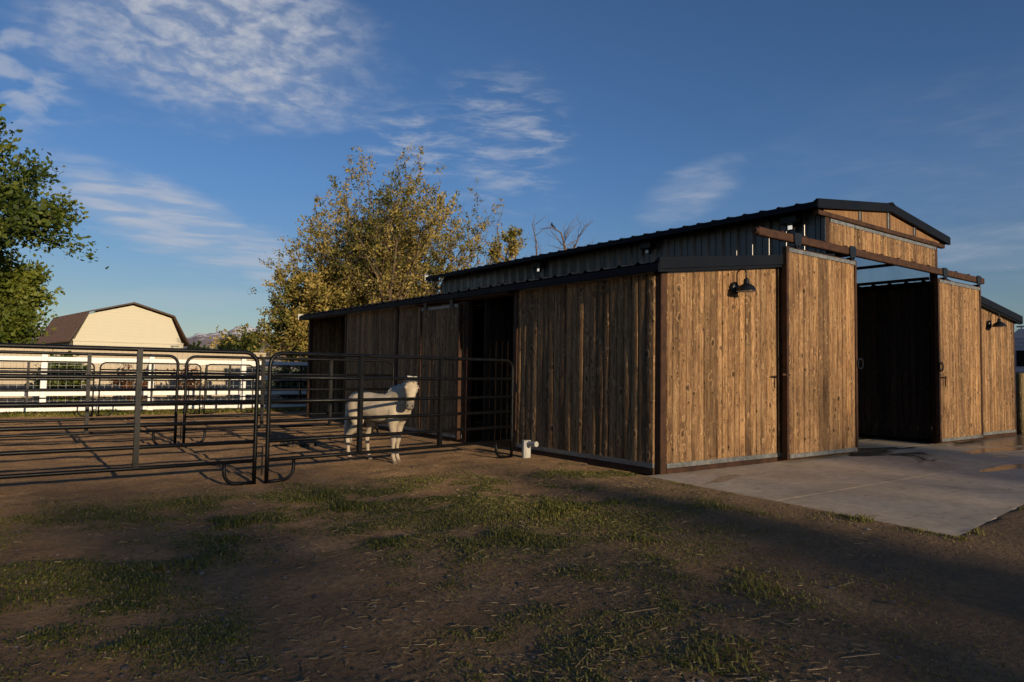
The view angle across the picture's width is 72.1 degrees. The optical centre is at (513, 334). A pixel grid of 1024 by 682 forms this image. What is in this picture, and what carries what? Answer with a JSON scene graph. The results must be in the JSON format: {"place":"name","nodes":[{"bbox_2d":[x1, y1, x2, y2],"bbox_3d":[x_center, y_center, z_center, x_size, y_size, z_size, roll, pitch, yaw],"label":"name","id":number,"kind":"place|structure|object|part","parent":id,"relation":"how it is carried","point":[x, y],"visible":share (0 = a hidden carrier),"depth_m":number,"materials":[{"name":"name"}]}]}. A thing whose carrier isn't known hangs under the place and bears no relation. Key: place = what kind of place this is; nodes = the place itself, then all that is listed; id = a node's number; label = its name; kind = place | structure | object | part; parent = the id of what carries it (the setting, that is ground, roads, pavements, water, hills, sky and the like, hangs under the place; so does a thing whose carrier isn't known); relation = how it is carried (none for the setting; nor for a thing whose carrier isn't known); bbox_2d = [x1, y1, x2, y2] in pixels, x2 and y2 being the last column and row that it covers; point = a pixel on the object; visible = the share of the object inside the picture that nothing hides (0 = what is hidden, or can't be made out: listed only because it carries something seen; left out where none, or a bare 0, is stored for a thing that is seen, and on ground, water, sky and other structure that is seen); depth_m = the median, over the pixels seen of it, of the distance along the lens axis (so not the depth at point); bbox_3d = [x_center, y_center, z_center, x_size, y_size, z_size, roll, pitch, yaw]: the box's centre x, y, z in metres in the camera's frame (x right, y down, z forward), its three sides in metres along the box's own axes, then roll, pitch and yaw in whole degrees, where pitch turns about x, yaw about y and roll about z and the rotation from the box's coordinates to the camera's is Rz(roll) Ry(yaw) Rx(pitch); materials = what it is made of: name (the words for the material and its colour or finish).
{"place":"outdoors","nodes":[
{"label":"outdoors","id":0,"kind":"place"},
{"bbox_2d":[36,302,189,386],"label":"gambrel barn","id":1,"kind":"structure","parent":0,"point":[133,324],"depth_m":39.24,"materials":[{"name":"beige paint"}]},
{"bbox_2d":[31,326,302,367],"bbox_3d":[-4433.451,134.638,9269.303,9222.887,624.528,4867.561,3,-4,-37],"label":"mountain range","id":2,"kind":"structure","parent":0,"point":[204,339],"depth_m":9591.77,"materials":[{"name":"grey stone"}]},
{"bbox_2d":[216,334,239,349],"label":"poplar tree","id":3,"kind":"object","parent":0,"point":[229,345],"visible":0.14,"depth_m":73.98,"materials":[{"name":"green plant"}]},
{"bbox_2d":[0,368,1023,681],"bbox_3d":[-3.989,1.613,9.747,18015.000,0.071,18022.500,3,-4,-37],"label":"ground","id":4,"kind":"structure","parent":0,"point":[990,578],"depth_m":4.00,"materials":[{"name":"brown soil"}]},
{"bbox_2d":[0,247,64,381],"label":"broadleaf tree","id":5,"kind":"object","parent":4,"relation":"on","point":[20,316],"visible":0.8,"depth_m":21.41,"materials":[{"name":"green plant"}]},
{"bbox_2d":[0,360,96,416],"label":"corral panel","id":6,"kind":"object","parent":4,"relation":"on","point":[27,380],"visible":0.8,"depth_m":15.43,"materials":[{"name":"black paint"}]},
{"bbox_2d":[0,103,108,268],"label":"broadleaf tree","id":7,"kind":"object","parent":4,"relation":"on","point":[28,218],"visible":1,"depth_m":21.17,"materials":[{"name":"green plant"}]},
{"bbox_2d":[24,349,96,401],"bbox_3d":[-11.855,1.168,18.490,1.731,1.682,1.505,3,-4,-37],"label":"shrub","id":8,"kind":"object","parent":4,"relation":"on","point":[63,384],"visible":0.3,"depth_m":18.19,"materials":[{"name":"green plant"}]},
{"bbox_2d":[0,350,183,443],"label":"corral panel","id":9,"kind":"object","parent":4,"relation":"on","point":[86,419],"visible":0.81,"depth_m":9.61,"materials":[{"name":"black paint"}]},
{"bbox_2d":[0,348,265,402],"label":"privacy fence","id":10,"kind":"object","parent":4,"relation":"on","point":[106,384],"visible":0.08,"depth_m":21.04,"materials":[{"name":"white plastic"}]},
{"bbox_2d":[0,343,265,485],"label":"corral panel","id":11,"kind":"object","parent":4,"relation":"on","point":[135,447],"visible":1,"depth_m":6.40,"materials":[{"name":"black paint"}]},
{"bbox_2d":[110,364,157,400],"bbox_3d":[-10.736,1.413,19.946,1.256,1.461,1.648,2,-3,-22],"label":"shrub","id":12,"kind":"object","parent":4,"relation":"on","point":[125,384],"visible":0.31,"depth_m":19.67,"materials":[{"name":"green plant"}]},
{"bbox_2d":[97,362,202,415],"bbox_3d":[-8.529,1.281,16.674,2.252,1.238,0.051,3,-4,-37],"label":"corral panel","id":13,"kind":"object","parent":4,"relation":"on","point":[151,397],"visible":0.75,"depth_m":16.63,"materials":[{"name":"black paint"}]},
{"bbox_2d":[0,354,307,411],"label":"rail fence","id":14,"kind":"object","parent":4,"relation":"on","point":[43,357],"visible":0.22,"depth_m":17.77,"materials":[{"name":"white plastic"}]},
{"bbox_2d":[167,365,203,400],"bbox_3d":[-9.569,1.518,20.801,1.186,1.278,1.476,3,-4,-37],"label":"shrub","id":15,"kind":"object","parent":4,"relation":"on","point":[189,384],"visible":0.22,"depth_m":20.61,"materials":[{"name":"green plant"}]},
{"bbox_2d":[187,341,210,348],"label":"broadleaf tree","id":16,"kind":"object","parent":4,"relation":"on","point":[193,346],"visible":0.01,"depth_m":71.98,"materials":[{"name":"green plant"}]},
{"bbox_2d":[203,364,253,413],"bbox_3d":[-7.119,1.359,17.732,1.262,1.238,0.051,3,-4,-37],"label":"corral panel","id":17,"kind":"object","parent":4,"relation":"on","point":[206,380],"visible":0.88,"depth_m":17.69,"materials":[{"name":"black paint"}]},
{"bbox_2d":[233,330,262,352],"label":"poplar tree","id":18,"kind":"object","parent":4,"relation":"on","point":[249,345],"visible":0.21,"depth_m":74.57,"materials":[{"name":"green plant"}]},
{"bbox_2d":[258,365,306,412],"bbox_3d":[-5.192,1.465,19.177,3.602,1.238,0.051,3,-4,-37],"label":"corral panel","id":19,"kind":"object","parent":4,"relation":"on","point":[300,381],"visible":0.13,"depth_m":18.62,"materials":[{"name":"black paint"}]},
{"bbox_2d":[265,367,306,398],"bbox_3d":[-6.972,1.604,22.391,1.451,1.475,1.587,0,-3,12],"label":"shrub","id":20,"kind":"object","parent":4,"relation":"on","point":[287,385],"visible":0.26,"depth_m":22.05,"materials":[{"name":"green plant"}]},
{"bbox_2d":[182,355,393,442],"bbox_3d":[-3.486,1.040,11.413,3.452,1.336,0.051,3,-4,-37],"label":"corral panel","id":21,"kind":"object","parent":4,"relation":"on","point":[262,402],"visible":0.69,"depth_m":11.09,"materials":[{"name":"black paint"}]},
{"bbox_2d":[272,441,316,447],"bbox_3d":[-3.254,1.623,10.475,0.629,0.090,0.420,2,-3,-16],"label":"manure pile","id":22,"kind":"object","parent":4,"relation":"on","point":[294,444],"visible":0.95,"depth_m":10.42,"materials":[{"name":"brown soil"}]},
{"bbox_2d":[208,252,433,372],"bbox_3d":[-6.285,-0.183,25.274,5.767,5.293,7.130,-1,-3,28],"label":"autumn tree","id":23,"kind":"object","parent":4,"relation":"on","point":[313,291],"visible":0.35,"depth_m":23.85,"materials":[{"name":"yellow plant"}]},
{"bbox_2d":[247,143,508,360],"bbox_3d":[-4.271,-2.351,26.029,10.379,9.847,12.797,3,-4,-37],"label":"autumn tree","id":24,"kind":"object","parent":4,"relation":"on","point":[386,253],"visible":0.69,"depth_m":24.30,"materials":[{"name":"yellow plant"}]},
{"bbox_2d":[344,376,419,463],"bbox_3d":[-1.645,1.052,8.856,1.241,1.093,0.429,-1,-4,31],"label":"horse","id":25,"kind":"object","parent":4,"relation":"on","point":[407,388],"visible":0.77,"depth_m":8.72},
{"bbox_2d":[264,351,516,482],"bbox_3d":[-1.225,0.916,8.367,3.579,1.336,0.053,4,-4,-45],"label":"corral panel","id":26,"kind":"object","parent":4,"relation":"on","point":[361,399],"visible":1,"depth_m":7.98,"materials":[{"name":"black paint"}]},
{"bbox_2d":[0,468,879,681],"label":"straw","id":27,"kind":"object","parent":4,"relation":"on","point":[397,665],"visible":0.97,"depth_m":3.21,"materials":[{"name":"plant"}]},
{"bbox_2d":[482,224,527,262],"bbox_3d":[-0.380,-0.772,26.230,1.550,6.723,1.962,3,-4,-37],"label":"autumn tree","id":28,"kind":"object","parent":4,"relation":"on","point":[513,247],"visible":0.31,"depth_m":26.05,"materials":[{"name":"green plant"}]},
{"bbox_2d":[522,440,537,457],"bbox_3d":[0.229,1.557,9.466,0.120,0.266,0.262,3,-4,-37],"label":"pipe elbow","id":29,"kind":"object","parent":4,"relation":"on","point":[527,445],"visible":0.86,"depth_m":9.48,"materials":[{"name":"white plastic"}]},
{"bbox_2d":[479,202,595,259],"bbox_3d":[1.155,-1.406,30.112,7.826,8.502,2.942,4,-4,-42],"label":"bare tree","id":30,"kind":"object","parent":4,"relation":"on","point":[563,244],"visible":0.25,"depth_m":30.19,"materials":[{"name":"brown plant"}]},
{"bbox_2d":[298,198,1022,474],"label":"barn","id":31,"kind":"structure","parent":4,"relation":"on","point":[671,353],"depth_m":10.21,"materials":[{"name":"wood"}]},
{"bbox_2d":[417,299,462,438],"bbox_3d":[-1.255,0.531,11.866,0.085,2.340,1.290,3,-4,-37],"label":"sliding door","id":32,"kind":"structure","parent":31,"relation":"in","point":[440,326],"depth_m":11.83,"materials":[{"name":"wood"}]},
{"bbox_2d":[533,261,545,271],"bbox_3d":[0.573,-1.502,15.621,0.160,0.210,0.260,3,-4,-37],"label":"floodlight","id":33,"kind":"object","parent":31,"relation":"attached to","point":[539,266],"visible":1,"depth_m":15.57,"materials":[{"name":"black metal"}]},
{"bbox_2d":[640,241,655,253],"bbox_3d":[2.496,-1.605,13.066,0.160,0.210,0.260,3,-4,-37],"label":"floodlight","id":34,"kind":"object","parent":31,"relation":"attached to","point":[647,247],"visible":1,"depth_m":13.01,"materials":[{"name":"black metal"}]},
{"bbox_2d":[731,268,756,295],"bbox_3d":[2.899,-0.670,8.822,0.248,0.335,0.302,3,-4,-37],"label":"wall lamp","id":35,"kind":"object","parent":31,"relation":"attached to","point":[745,286],"visible":1,"depth_m":8.81,"materials":[{"name":"black metal"}]},
{"bbox_2d":[780,215,801,230],"bbox_3d":[4.238,-1.699,10.749,0.160,0.210,0.260,3,-4,-37],"label":"floodlight","id":36,"kind":"object","parent":31,"relation":"attached to","point":[790,222],"visible":1,"depth_m":10.70,"materials":[{"name":"black metal"}]},
{"bbox_2d":[782,233,863,459],"bbox_3d":[4.373,0.176,9.936,2.126,3.045,0.110,3,-4,-37],"label":"sliding door","id":37,"kind":"structure","parent":31,"relation":"in","point":[821,361],"depth_m":9.85,"materials":[{"name":"wood"}]},
{"bbox_2d":[934,268,983,442],"bbox_3d":[8.065,0.379,12.705,1.896,3.045,0.110,3,-4,-37],"label":"sliding door","id":38,"kind":"structure","parent":31,"relation":"in","point":[957,306],"depth_m":12.62,"materials":[{"name":"wood"}]},
{"bbox_2d":[987,312,1006,328],"bbox_3d":[9.452,-0.284,13.736,0.248,0.335,0.302,3,-4,-37],"label":"wall lamp","id":39,"kind":"object","parent":31,"relation":"attached to","point":[999,323],"visible":1,"depth_m":13.71,"materials":[{"name":"black metal"}]},
{"bbox_2d":[649,434,1023,535],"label":"concrete apron","id":40,"kind":"object","parent":4,"relation":"on","point":[959,487],"visible":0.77,"depth_m":7.75,"materials":[{"name":"grey concrete"}]},
{"bbox_2d":[1016,373,1023,434],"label":"fence post","id":41,"kind":"object","parent":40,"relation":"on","point":[1020,402],"visible":0.85,"depth_m":14.93,"materials":[{"name":"brown wood"}]},
{"bbox_2d":[1014,326,1023,388],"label":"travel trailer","id":42,"kind":"object","parent":4,"relation":"on","point":[1019,347],"visible":0.29,"depth_m":17.89,"materials":[{"name":"white metal"}]},
{"bbox_3d":[12.968,0.591,17.705,0.015,0.400,0.530,3,-4,-37],"label":"window","id":43,"kind":"part","parent":42,"relation":"part of","materials":[{"name":"black glass"}]},
{"bbox_2d":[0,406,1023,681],"bbox_3d":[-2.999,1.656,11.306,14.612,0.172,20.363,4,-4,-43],"label":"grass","id":44,"kind":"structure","parent":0,"point":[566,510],"depth_m":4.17,"materials":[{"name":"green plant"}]},
{"bbox_2d":[0,0,1023,337],"label":"sky","id":45,"kind":"structure","parent":0,"point":[190,134],"materials":[{"name":"blue"}]}
]}

